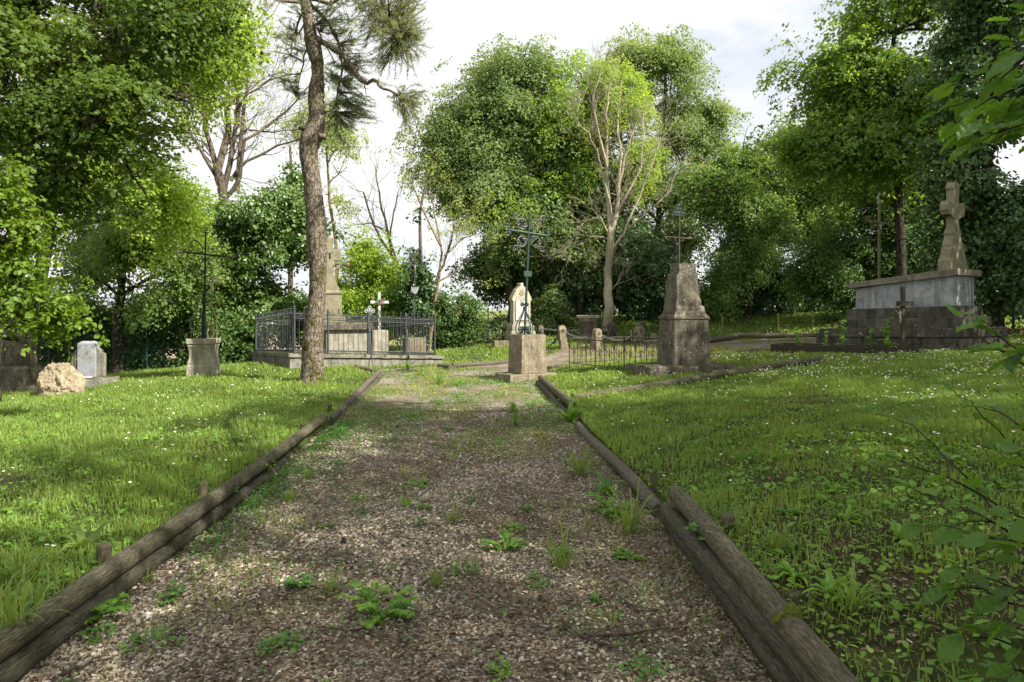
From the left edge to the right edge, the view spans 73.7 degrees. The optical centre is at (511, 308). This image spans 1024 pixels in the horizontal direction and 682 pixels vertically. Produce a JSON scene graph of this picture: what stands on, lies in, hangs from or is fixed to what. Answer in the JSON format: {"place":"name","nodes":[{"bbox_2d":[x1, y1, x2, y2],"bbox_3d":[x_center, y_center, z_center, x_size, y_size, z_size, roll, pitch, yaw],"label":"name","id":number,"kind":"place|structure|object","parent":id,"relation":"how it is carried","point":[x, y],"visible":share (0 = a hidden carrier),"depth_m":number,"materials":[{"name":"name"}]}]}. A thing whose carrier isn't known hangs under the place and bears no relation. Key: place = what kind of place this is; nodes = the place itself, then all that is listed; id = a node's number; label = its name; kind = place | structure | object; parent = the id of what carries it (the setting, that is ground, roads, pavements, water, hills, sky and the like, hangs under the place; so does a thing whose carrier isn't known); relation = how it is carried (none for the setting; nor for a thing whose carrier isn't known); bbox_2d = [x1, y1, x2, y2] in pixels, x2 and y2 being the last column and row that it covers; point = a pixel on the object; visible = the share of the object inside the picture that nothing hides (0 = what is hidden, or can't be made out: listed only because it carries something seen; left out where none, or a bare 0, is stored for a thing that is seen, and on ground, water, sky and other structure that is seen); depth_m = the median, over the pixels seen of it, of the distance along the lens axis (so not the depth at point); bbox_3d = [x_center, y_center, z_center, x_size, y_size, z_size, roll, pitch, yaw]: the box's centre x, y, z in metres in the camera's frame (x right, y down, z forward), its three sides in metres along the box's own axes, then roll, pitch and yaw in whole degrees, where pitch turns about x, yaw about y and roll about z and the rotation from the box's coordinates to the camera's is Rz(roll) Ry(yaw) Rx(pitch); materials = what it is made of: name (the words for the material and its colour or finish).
{"place":"outdoors","nodes":[
{"label":"outdoors","id":0,"kind":"place"},
{"bbox_2d":[91,310,617,357],"bbox_3d":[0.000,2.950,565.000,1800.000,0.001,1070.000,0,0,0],"label":"field","id":1,"kind":"structure","parent":0,"point":[502,313],"depth_m":254.08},
{"bbox_2d":[21,337,815,681],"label":"gravel path","id":2,"kind":"structure","parent":0,"point":[561,357],"depth_m":4.02,"materials":[{"name":"gravel"}]},
{"bbox_2d":[75,616,118,642],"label":"path weed","id":3,"kind":"object","parent":2,"relation":"on","point":[94,630],"visible":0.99,"depth_m":3.35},
{"bbox_2d":[71,591,134,628],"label":"feathery herb","id":4,"kind":"object","parent":2,"relation":"on","point":[115,607],"visible":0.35,"depth_m":3.51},
{"bbox_2d":[255,635,284,656],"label":"path weed","id":5,"kind":"object","parent":2,"relation":"on","point":[264,648],"visible":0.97,"depth_m":3.18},
{"bbox_2d":[266,627,304,656],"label":"path weed","id":6,"kind":"object","parent":2,"relation":"on","point":[283,642],"visible":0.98,"depth_m":3.23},
{"bbox_2d":[339,580,418,628],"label":"feathery herb","id":7,"kind":"object","parent":2,"relation":"on","point":[394,609],"visible":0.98,"depth_m":3.52,"materials":[{"name":"plant"}]},
{"bbox_2d":[96,392,723,629],"bbox_3d":[-0.754,1.580,8.207,3.711,0.104,9.622,0,0,0],"label":"path moss","id":8,"kind":"object","parent":2,"relation":"on","point":[505,488],"visible":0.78,"depth_m":7.42,"materials":[{"name":"plant"}]},
{"bbox_2d":[421,557,453,586],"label":"path weed","id":9,"kind":"object","parent":2,"relation":"on","point":[435,578],"visible":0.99,"depth_m":3.88,"materials":[{"name":"green plant"}]},
{"bbox_2d":[92,336,815,681],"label":"path grass","id":10,"kind":"structure","parent":2,"relation":"on","point":[518,390],"depth_m":7.91,"materials":[{"name":"plant"}]},
{"bbox_2d":[173,367,735,681],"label":"path ground cover","id":11,"kind":"object","parent":2,"relation":"on","point":[336,431],"visible":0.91,"depth_m":6.65,"materials":[{"name":"plant"}]},
{"bbox_2d":[448,556,480,576],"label":"path weed","id":12,"kind":"object","parent":2,"relation":"on","point":[465,565],"visible":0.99,"depth_m":4.06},
{"bbox_2d":[451,359,508,367],"bbox_3d":[-0.782,1.485,18.405,1.856,0.158,0.144,-2,1,-33],"label":"edging log","id":13,"kind":"object","parent":2,"relation":"on","point":[467,364],"visible":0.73,"depth_m":18.29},
{"bbox_2d":[486,652,517,681],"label":"path weed","id":14,"kind":"object","parent":2,"relation":"on","point":[506,665],"visible":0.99,"depth_m":2.96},
{"bbox_2d":[479,530,531,550],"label":"feathery herb","id":15,"kind":"object","parent":2,"relation":"on","point":[515,544],"visible":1,"depth_m":4.47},
{"bbox_2d":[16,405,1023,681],"bbox_3d":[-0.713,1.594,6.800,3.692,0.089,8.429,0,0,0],"label":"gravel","id":16,"kind":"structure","parent":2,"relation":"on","point":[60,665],"depth_m":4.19,"materials":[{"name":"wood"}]},
{"bbox_2d":[118,626,185,655],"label":"creeping weed","id":17,"kind":"object","parent":16,"relation":"on","point":[139,638],"visible":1,"depth_m":3.28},
{"bbox_2d":[156,578,187,598],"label":"feathery herb","id":18,"kind":"object","parent":16,"relation":"on","point":[172,592],"visible":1,"depth_m":3.84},
{"bbox_2d":[278,573,315,587],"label":"feathery herb","id":19,"kind":"object","parent":16,"relation":"on","point":[291,582],"visible":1,"depth_m":3.88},
{"bbox_2d":[611,546,645,560],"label":"feathery herb","id":20,"kind":"object","parent":16,"relation":"on","point":[619,553],"visible":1,"depth_m":4.38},
{"bbox_2d":[585,627,677,636],"bbox_3d":[0.589,1.585,3.356,0.479,0.028,0.058,0,0,-7],"label":"fallen stick","id":21,"kind":"object","parent":16,"relation":"on","point":[597,634],"visible":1,"depth_m":3.33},
{"bbox_2d":[527,518,586,568],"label":"grass tuft","id":22,"kind":"object","parent":2,"relation":"on","point":[562,562],"visible":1,"depth_m":4.21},
{"bbox_2d":[547,401,589,422],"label":"dandelion clump","id":23,"kind":"object","parent":2,"relation":"on","point":[571,414],"visible":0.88,"depth_m":9.50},
{"bbox_2d":[558,437,602,475],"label":"grass tuft","id":24,"kind":"object","parent":2,"relation":"on","point":[579,468],"visible":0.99,"depth_m":6.54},
{"bbox_2d":[587,470,629,496],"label":"dandelion clump","id":25,"kind":"object","parent":2,"relation":"on","point":[605,485],"visible":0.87,"depth_m":5.92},
{"bbox_2d":[582,491,635,516],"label":"feathery herb","id":26,"kind":"object","parent":2,"relation":"on","point":[608,511],"visible":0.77,"depth_m":5.45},
{"bbox_2d":[574,422,662,517],"bbox_3d":[1.002,1.544,7.174,0.130,0.148,3.860,0,0,-4],"label":"edging log","id":27,"kind":"object","parent":2,"relation":"on","point":[625,472],"visible":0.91,"depth_m":6.28,"materials":[{"name":"wood"}]},
{"bbox_2d":[595,474,662,533],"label":"grass tuft","id":28,"kind":"object","parent":2,"relation":"on","point":[626,518],"visible":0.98,"depth_m":4.94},
{"bbox_2d":[619,651,666,681],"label":"path weed","id":29,"kind":"object","parent":2,"relation":"on","point":[646,666],"visible":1,"depth_m":3.01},
{"bbox_2d":[659,513,798,681],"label":"edging log","id":30,"kind":"object","parent":2,"relation":"on","point":[775,666],"visible":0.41,"depth_m":3.27,"materials":[{"name":"wood"}]},
{"bbox_2d":[660,502,815,681],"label":"edging log","id":31,"kind":"object","parent":30,"relation":"on","point":[707,558],"visible":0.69,"depth_m":3.43,"materials":[{"name":"wood"}]},
{"bbox_2d":[667,485,859,681],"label":"edging log","id":32,"kind":"object","parent":31,"relation":"on","point":[818,658],"visible":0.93,"depth_m":3.03,"materials":[{"name":"wood"}]},
{"bbox_2d":[780,602,802,617],"bbox_3d":[1.165,1.258,2.849,0.082,0.053,0.086,0,0,40],"label":"moss cushion","id":33,"kind":"object","parent":32,"relation":"on","point":[790,609],"visible":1,"depth_m":2.83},
{"bbox_2d":[0,305,1023,681],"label":"ground","id":34,"kind":"structure","parent":0,"point":[998,651],"depth_m":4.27,"materials":[{"name":"plant"}]},
{"bbox_2d":[0,316,43,392],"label":"stele headstone","id":35,"kind":"object","parent":34,"relation":"on","point":[19,372],"visible":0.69,"depth_m":14.86,"materials":[{"name":"stone"}]},
{"bbox_2d":[0,526,66,586],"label":"grass tuft","id":36,"kind":"object","parent":34,"relation":"on","point":[21,560],"visible":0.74,"depth_m":3.55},
{"bbox_2d":[0,550,83,629],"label":"grass tuft","id":37,"kind":"object","parent":34,"relation":"on","point":[5,619],"visible":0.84,"depth_m":3.00,"materials":[{"name":"plant"}]},
{"bbox_2d":[0,153,110,364],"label":"hazel shrub","id":38,"kind":"object","parent":34,"relation":"on","point":[24,229],"visible":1,"depth_m":9.45,"materials":[{"name":"green plant"}]},
{"bbox_2d":[32,362,85,396],"bbox_3d":[-9.254,1.572,13.997,0.964,0.979,0.827,0,0,0],"label":"boulder","id":39,"kind":"object","parent":34,"relation":"on","point":[60,378],"visible":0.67,"depth_m":13.78,"materials":[{"name":"stone"}]},
{"bbox_2d":[54,519,117,557],"bbox_3d":[-2.570,1.378,4.054,0.343,0.141,0.429,0,0,-15],"label":"plantain","id":40,"kind":"object","parent":34,"relation":"on","point":[78,532],"visible":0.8,"depth_m":4.11,"materials":[{"name":"green plant"}]},
{"bbox_2d":[72,341,119,387],"bbox_3d":[-9.954,1.341,15.886,1.158,1.145,0.956,0,0,-6],"label":"stepped headstone","id":41,"kind":"object","parent":34,"relation":"on","point":[90,360],"visible":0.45,"depth_m":16.09,"materials":[{"name":"stone"}]},
{"bbox_2d":[96,542,111,564],"bbox_3d":[-2.329,1.528,3.900,0.079,0.372,0.081,0,0,0],"label":"wooden peg","id":42,"kind":"object","parent":34,"relation":"on","point":[103,549],"visible":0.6,"depth_m":3.87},
{"bbox_2d":[0,0,267,401],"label":"maple tree","id":43,"kind":"object","parent":34,"relation":"on","point":[82,98],"visible":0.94,"depth_m":11.90,"materials":[{"name":"green plant"}]},
{"bbox_2d":[22,161,248,372],"bbox_3d":[-11.155,-1.201,19.702,5.813,6.713,4.362,0,0,13],"label":"field maple","id":44,"kind":"object","parent":34,"relation":"on","point":[100,264],"visible":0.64,"depth_m":19.44,"materials":[{"name":"green plant"}]},
{"bbox_2d":[0,456,291,681],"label":"edging log","id":45,"kind":"object","parent":34,"relation":"on","point":[23,660],"visible":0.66,"depth_m":3.68,"materials":[{"name":"wood"}]},
{"bbox_2d":[0,413,327,661],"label":"edging log","id":46,"kind":"object","parent":45,"relation":"on","point":[79,592],"visible":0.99,"depth_m":3.85,"materials":[{"name":"wood"}]},
{"bbox_2d":[19,285,280,371],"bbox_3d":[-11.962,1.406,21.795,9.285,4.410,4.151,0,0,0],"label":"undergrowth hedge","id":47,"kind":"object","parent":34,"relation":"on","point":[243,344],"visible":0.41,"depth_m":21.01,"materials":[{"name":"green plant"}]},
{"bbox_2d":[27,0,278,306],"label":"maple tree","id":48,"kind":"object","parent":34,"relation":"on","point":[177,203],"visible":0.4,"depth_m":16.80,"materials":[{"name":"green plant"}]},
{"bbox_2d":[37,327,301,373],"bbox_3d":[-10.341,1.238,20.863,8.366,1.732,1.512,0,0,-29],"label":"wire fence","id":49,"kind":"object","parent":34,"relation":"on","point":[98,340],"visible":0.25,"depth_m":19.87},
{"bbox_2d":[173,223,236,375],"bbox_3d":[-7.191,-0.123,16.007,1.410,3.747,0.576,0,0,-12],"label":"cross monument","id":50,"kind":"object","parent":34,"relation":"on","point":[203,354],"visible":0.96,"depth_m":15.89,"materials":[{"name":"stone"}]},
{"bbox_2d":[196,262,229,337],"bbox_3d":[-7.538,0.265,17.224,0.801,2.854,0.123,0,0,-20],"label":"crucifix","id":51,"kind":"object","parent":34,"relation":"on","point":[212,284],"visible":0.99,"depth_m":17.19,"materials":[{"name":"metal"}]},
{"bbox_2d":[157,174,346,357],"bbox_3d":[-8.343,-0.948,22.343,5.856,6.709,4.728,0,0,-26],"label":"ivy bush","id":52,"kind":"object","parent":34,"relation":"on","point":[266,220],"visible":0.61,"depth_m":21.68,"materials":[{"name":"green plant"}]},
{"bbox_2d":[126,0,379,204],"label":"bare branched tree","id":53,"kind":"object","parent":34,"relation":"on","point":[221,181],"visible":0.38,"depth_m":24.99,"materials":[{"name":"brown plant"}]},
{"bbox_2d":[271,146,335,349],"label":"tree","id":54,"kind":"object","parent":34,"relation":"on","point":[293,177],"visible":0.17,"depth_m":24.72,"materials":[{"name":"green plant"}]},
{"bbox_2d":[195,0,434,383],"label":"pine tree","id":55,"kind":"object","parent":34,"relation":"on","point":[406,38],"visible":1,"depth_m":13.85,"materials":[{"name":"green plant"}]},
{"bbox_2d":[277,87,374,278],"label":"sparse tree","id":56,"kind":"object","parent":34,"relation":"on","point":[339,148],"visible":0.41,"depth_m":26.93,"materials":[{"name":"green plant"}]},
{"bbox_2d":[248,305,443,367],"bbox_3d":[-4.976,1.086,19.921,4.232,2.353,5.156,0,0,-32],"label":"railed grave enclosure","id":57,"kind":"object","parent":34,"relation":"on","point":[286,358],"visible":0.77,"depth_m":18.24,"materials":[{"name":"metal"}]},
{"bbox_2d":[324,237,372,353],"bbox_3d":[-5.176,-0.349,20.630,1.674,3.664,1.705,0,0,-20],"label":"stone cross tomb","id":58,"kind":"object","parent":34,"relation":"on","point":[333,298],"visible":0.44,"depth_m":20.12,"materials":[{"name":"stone"}]},
{"bbox_2d":[330,375,383,425],"bbox_3d":[-2.757,1.608,12.748,0.130,0.145,6.936,0,0,-5],"label":"edging log","id":59,"kind":"object","parent":34,"relation":"on","point":[368,388],"visible":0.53,"depth_m":12.23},
{"bbox_2d":[329,369,381,422],"bbox_3d":[-2.835,1.513,12.851,0.144,0.145,6.938,0,0,-6],"label":"edging log","id":60,"kind":"object","parent":59,"relation":"on","point":[351,398],"visible":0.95,"depth_m":11.51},
{"bbox_2d":[325,133,415,265],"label":"bare tree","id":61,"kind":"object","parent":34,"relation":"on","point":[373,223],"visible":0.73,"depth_m":26.94,"materials":[{"name":"green plant"}]},
{"bbox_2d":[333,221,415,347],"bbox_3d":[-5.210,-0.665,25.408,5.348,5.239,3.418,0,0,0],"label":"yellow green shrub","id":62,"kind":"object","parent":34,"relation":"on","point":[366,262],"visible":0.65,"depth_m":24.96,"materials":[{"name":"green plant"}]},
{"bbox_2d":[370,292,388,353],"bbox_3d":[-3.958,0.556,20.400,0.540,2.092,0.401,0,0,-18],"label":"rose cross monument","id":63,"kind":"object","parent":34,"relation":"on","point":[378,340],"visible":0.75,"depth_m":20.24,"materials":[{"name":"stone"}]},
{"bbox_2d":[402,253,425,353],"bbox_3d":[-3.091,-0.091,21.604,0.783,3.490,0.567,0,0,-25],"label":"shield cross monument","id":64,"kind":"object","parent":34,"relation":"on","point":[414,290],"visible":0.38,"depth_m":21.50,"materials":[{"name":"stone"}]},
{"bbox_2d":[381,177,471,344],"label":"tree","id":65,"kind":"object","parent":34,"relation":"on","point":[424,276],"visible":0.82,"depth_m":23.62,"materials":[{"name":"green plant"}]},
{"bbox_2d":[379,136,508,350],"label":"lichen tree","id":66,"kind":"object","parent":34,"relation":"on","point":[438,279],"visible":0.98,"depth_m":23.54,"materials":[{"name":"green plant"}]},
{"bbox_2d":[422,285,491,349],"bbox_3d":[-2.252,0.744,25.477,3.064,3.259,2.133,0,0,0],"label":"green shrub","id":67,"kind":"object","parent":34,"relation":"on","point":[459,325],"visible":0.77,"depth_m":25.10,"materials":[{"name":"green plant"}]},
{"bbox_2d":[448,309,507,345],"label":"field shrub","id":68,"kind":"object","parent":34,"relation":"on","point":[492,324],"visible":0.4,"depth_m":26.66,"materials":[{"name":"green plant"}]},
{"bbox_2d":[377,292,590,349],"bbox_3d":[-0.742,0.513,25.602,8.498,2.331,0.792,0,0,-19],"label":"wire fence","id":69,"kind":"object","parent":34,"relation":"on","point":[487,316],"visible":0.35,"depth_m":25.50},
{"bbox_2d":[390,32,622,324],"bbox_3d":[-0.230,-4.757,26.631,8.858,12.297,5.703,0,0,0],"label":"maple tree","id":70,"kind":"object","parent":34,"relation":"on","point":[477,125],"visible":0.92,"depth_m":25.79,"materials":[{"name":"green plant"}]},
{"bbox_2d":[0,352,1023,681],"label":"lawn ground cover","id":71,"kind":"object","parent":34,"relation":"on","point":[906,542],"visible":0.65,"depth_m":4.60,"materials":[{"name":"plant"}]},
{"bbox_2d":[505,283,535,340],"bbox_3d":[0.277,0.215,23.000,0.887,2.154,0.606,0,0,-22],"label":"pointed headstone","id":72,"kind":"object","parent":34,"relation":"on","point":[517,297],"visible":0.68,"depth_m":22.82,"materials":[{"name":"stone"}]},
{"bbox_2d":[494,213,555,382],"bbox_3d":[0.338,-0.216,15.194,1.268,3.860,0.813,0,0,-27],"label":"cross monument","id":73,"kind":"object","parent":34,"relation":"on","point":[527,362],"visible":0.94,"depth_m":15.06,"materials":[{"name":"stone"}]},
{"bbox_2d":[535,380,567,413],"bbox_3d":[0.712,1.580,12.150,0.132,0.151,4.516,0,0,-4],"label":"edging log","id":74,"kind":"object","parent":34,"relation":"on","point":[548,393],"visible":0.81,"depth_m":12.12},
{"bbox_2d":[538,375,576,406],"bbox_3d":[0.771,1.469,12.400,0.135,0.143,4.218,0,0,-4],"label":"edging log","id":75,"kind":"object","parent":74,"relation":"on","point":[560,394],"visible":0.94,"depth_m":11.83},
{"bbox_2d":[80,314,1023,409],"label":"daisy drift","id":76,"kind":"object","parent":34,"relation":"on","point":[741,366],"visible":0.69,"depth_m":12.54,"materials":[{"name":"white plant"}]},
{"bbox_2d":[443,47,674,320],"bbox_3d":[1.853,-4.540,26.974,9.358,11.301,5.390,0,0,-12],"label":"maple tree","id":77,"kind":"object","parent":34,"relation":"on","point":[638,84],"visible":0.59,"depth_m":26.31,"materials":[{"name":"green plant"}]},
{"bbox_2d":[558,325,567,348],"bbox_3d":[1.538,0.931,20.591,0.245,0.869,0.218,-6,1,-12],"label":"stone post","id":78,"kind":"object","parent":34,"relation":"on","point":[562,337],"visible":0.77,"depth_m":20.50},
{"bbox_2d":[445,59,707,324],"bbox_3d":[2.375,-4.455,28.225,10.574,11.972,6.678,0,0,0],"label":"ivy clad tree","id":79,"kind":"object","parent":34,"relation":"on","point":[627,296],"visible":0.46,"depth_m":27.15,"materials":[{"name":"green plant"}]},
{"bbox_2d":[530,282,622,336],"bbox_3d":[1.884,0.496,25.346,4.378,3.002,3.649,0,0,0],"label":"flowering shrub","id":80,"kind":"object","parent":34,"relation":"on","point":[556,314],"visible":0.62,"depth_m":25.61,"materials":[{"name":"green plant"}]},
{"bbox_2d":[576,315,599,341],"bbox_3d":[2.552,0.726,23.001,0.828,1.007,0.845,0,0,-10],"label":"six sided pedestal","id":81,"kind":"object","parent":34,"relation":"on","point":[587,324],"visible":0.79,"depth_m":22.73,"materials":[{"name":"stone"}]},
{"bbox_2d":[569,331,657,368],"bbox_3d":[2.745,1.012,16.170,2.026,0.932,2.067,0,0,-31],"label":"iron railing","id":82,"kind":"object","parent":34,"relation":"on","point":[604,344],"visible":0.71,"depth_m":15.96,"materials":[{"name":"metal"}]},
{"bbox_2d":[531,40,718,331],"bbox_3d":[4.113,-4.648,25.071,7.088,10.994,3.539,0,0,0],"label":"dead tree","id":83,"kind":"object","parent":34,"relation":"on","point":[608,285],"visible":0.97,"depth_m":24.92,"materials":[{"name":"green plant"}]},
{"bbox_2d":[597,19,755,266],"bbox_3d":[6.312,-6.220,30.064,7.440,14.106,6.306,0,0,35],"label":"maple tree","id":84,"kind":"object","parent":34,"relation":"on","point":[704,118],"visible":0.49,"depth_m":29.40,"materials":[{"name":"green plant"}]},
{"bbox_2d":[626,203,737,377],"bbox_3d":[3.552,-0.272,14.285,2.069,3.899,1.047,0,0,-17],"label":"broken stone monument","id":85,"kind":"object","parent":34,"relation":"on","point":[683,337],"visible":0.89,"depth_m":14.05,"materials":[{"name":"grey stone"}]},
{"bbox_2d":[571,356,824,398],"bbox_3d":[3.571,1.232,12.357,5.673,0.168,0.158,-5,2,-24],"label":"edging log","id":86,"kind":"object","parent":34,"relation":"on","point":[715,375],"visible":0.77,"depth_m":12.29,"materials":[{"name":"wood"}]},
{"bbox_2d":[721,513,734,536],"bbox_3d":[1.280,1.407,4.050,0.080,0.372,0.078,0,0,0],"label":"wooden peg","id":87,"kind":"object","parent":34,"relation":"on","point":[727,518],"visible":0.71,"depth_m":4.02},
{"bbox_2d":[636,258,859,323],"bbox_3d":[10.512,-0.080,28.095,10.864,4.380,3.657,0,0,0],"label":"hedge","id":88,"kind":"object","parent":34,"relation":"on","point":[765,300],"visible":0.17,"depth_m":27.45,"materials":[{"name":"green plant"}]},
{"bbox_2d":[657,110,858,324],"bbox_3d":[10.051,-3.316,27.060,8.560,9.108,5.560,0,0,0],"label":"hazel tree","id":89,"kind":"object","parent":34,"relation":"on","point":[749,228],"visible":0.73,"depth_m":26.30,"materials":[{"name":"green plant"}]},
{"bbox_2d":[749,517,800,553],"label":"grass tuft","id":90,"kind":"object","parent":34,"relation":"on","point":[773,544],"visible":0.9,"depth_m":3.66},
{"bbox_2d":[737,333,815,337],"bbox_3d":[8.292,0.841,21.347,2.404,0.181,0.184,-1,0,27],"label":"edging log","id":91,"kind":"object","parent":34,"relation":"on","point":[765,335],"visible":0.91,"depth_m":21.35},
{"bbox_2d":[784,589,802,600],"bbox_3d":[1.285,1.480,3.120,0.084,0.372,0.084,0,0,0],"label":"wooden peg","id":92,"kind":"object","parent":34,"relation":"on","point":[797,595],"visible":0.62,"depth_m":3.10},
{"bbox_2d":[769,557,826,585],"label":"rosette weed","id":93,"kind":"object","parent":34,"relation":"on","point":[787,568],"visible":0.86,"depth_m":3.30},
{"bbox_2d":[641,280,979,321],"bbox_3d":[10.762,-0.298,25.924,11.385,1.898,2.117,0,0,26],"label":"wire fence","id":94,"kind":"object","parent":34,"relation":"on","point":[752,304],"visible":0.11,"depth_m":27.00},
{"bbox_2d":[802,569,870,601],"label":"rosette weed","id":95,"kind":"object","parent":34,"relation":"on","point":[832,590],"visible":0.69,"depth_m":3.06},
{"bbox_2d":[722,0,960,275],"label":"maple tree","id":96,"kind":"object","parent":34,"relation":"on","point":[852,112],"visible":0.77,"depth_m":20.60,"materials":[{"name":"green plant"}]},
{"bbox_2d":[827,504,866,524],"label":"dandelion clump","id":97,"kind":"object","parent":34,"relation":"on","point":[849,514],"visible":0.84,"depth_m":4.09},
{"bbox_2d":[770,342,925,354],"bbox_3d":[7.573,1.004,15.483,3.049,0.344,1.009,0,0,36],"label":"timber grave bed","id":98,"kind":"object","parent":34,"relation":"on","point":[783,347],"visible":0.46,"depth_m":15.29,"materials":[{"name":"wood"}]},
{"bbox_2d":[879,317,898,347],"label":"leafy weed","id":99,"kind":"object","parent":98,"relation":"on","point":[886,341],"visible":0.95,"depth_m":14.96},
{"bbox_2d":[895,286,913,347],"bbox_3d":[8.344,0.276,14.500,0.390,1.498,0.231,0,0,12],"label":"wooden cross","id":100,"kind":"object","parent":98,"relation":"on","point":[902,303],"visible":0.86,"depth_m":14.52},
{"bbox_2d":[762,165,943,327],"bbox_3d":[12.611,-2.690,23.370,7.967,7.050,5.153,0,0,0],"label":"elder tree","id":101,"kind":"object","parent":34,"relation":"on","point":[828,263],"visible":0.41,"depth_m":23.07,"materials":[{"name":"green plant"}]},
{"bbox_2d":[814,559,902,613],"bbox_3d":[1.459,1.201,2.958,0.365,0.213,0.331,0,0,-19],"label":"grass tuft","id":102,"kind":"object","parent":34,"relation":"on","point":[853,601],"visible":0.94,"depth_m":2.94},
{"bbox_2d":[865,193,893,278],"bbox_3d":[10.019,-1.084,18.527,0.880,4.124,0.309,0,0,-22],"label":"crucifix","id":103,"kind":"object","parent":34,"relation":"on","point":[879,223],"visible":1,"depth_m":18.57,"materials":[{"name":"metal"}]},
{"bbox_2d":[818,182,1006,350],"bbox_3d":[9.447,-0.758,16.299,1.966,4.224,3.446,0,0,-37],"label":"box tomb","id":104,"kind":"object","parent":34,"relation":"on","point":[932,322],"visible":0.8,"depth_m":15.42,"materials":[{"name":"stone"}]},
{"bbox_2d":[874,3,1023,681],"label":"hornbeam tree","id":105,"kind":"object","parent":34,"relation":"on","point":[968,111],"visible":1,"depth_m":1.80,"materials":[{"name":"green plant"}]},
{"bbox_2d":[882,0,1023,332],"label":"ivy clad tree","id":106,"kind":"object","parent":34,"relation":"on","point":[991,224],"visible":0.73,"depth_m":17.20,"materials":[{"name":"green plant"}]},
{"bbox_2d":[947,0,1023,47],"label":"maple tree","id":107,"kind":"object","parent":34,"relation":"on","point":[1009,27],"visible":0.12,"depth_m":16.99,"materials":[{"name":"green plant"}]},
{"bbox_2d":[0,0,1023,309],"label":"sky","id":108,"kind":"structure","parent":0,"point":[739,30],"materials":[{"name":"white"}]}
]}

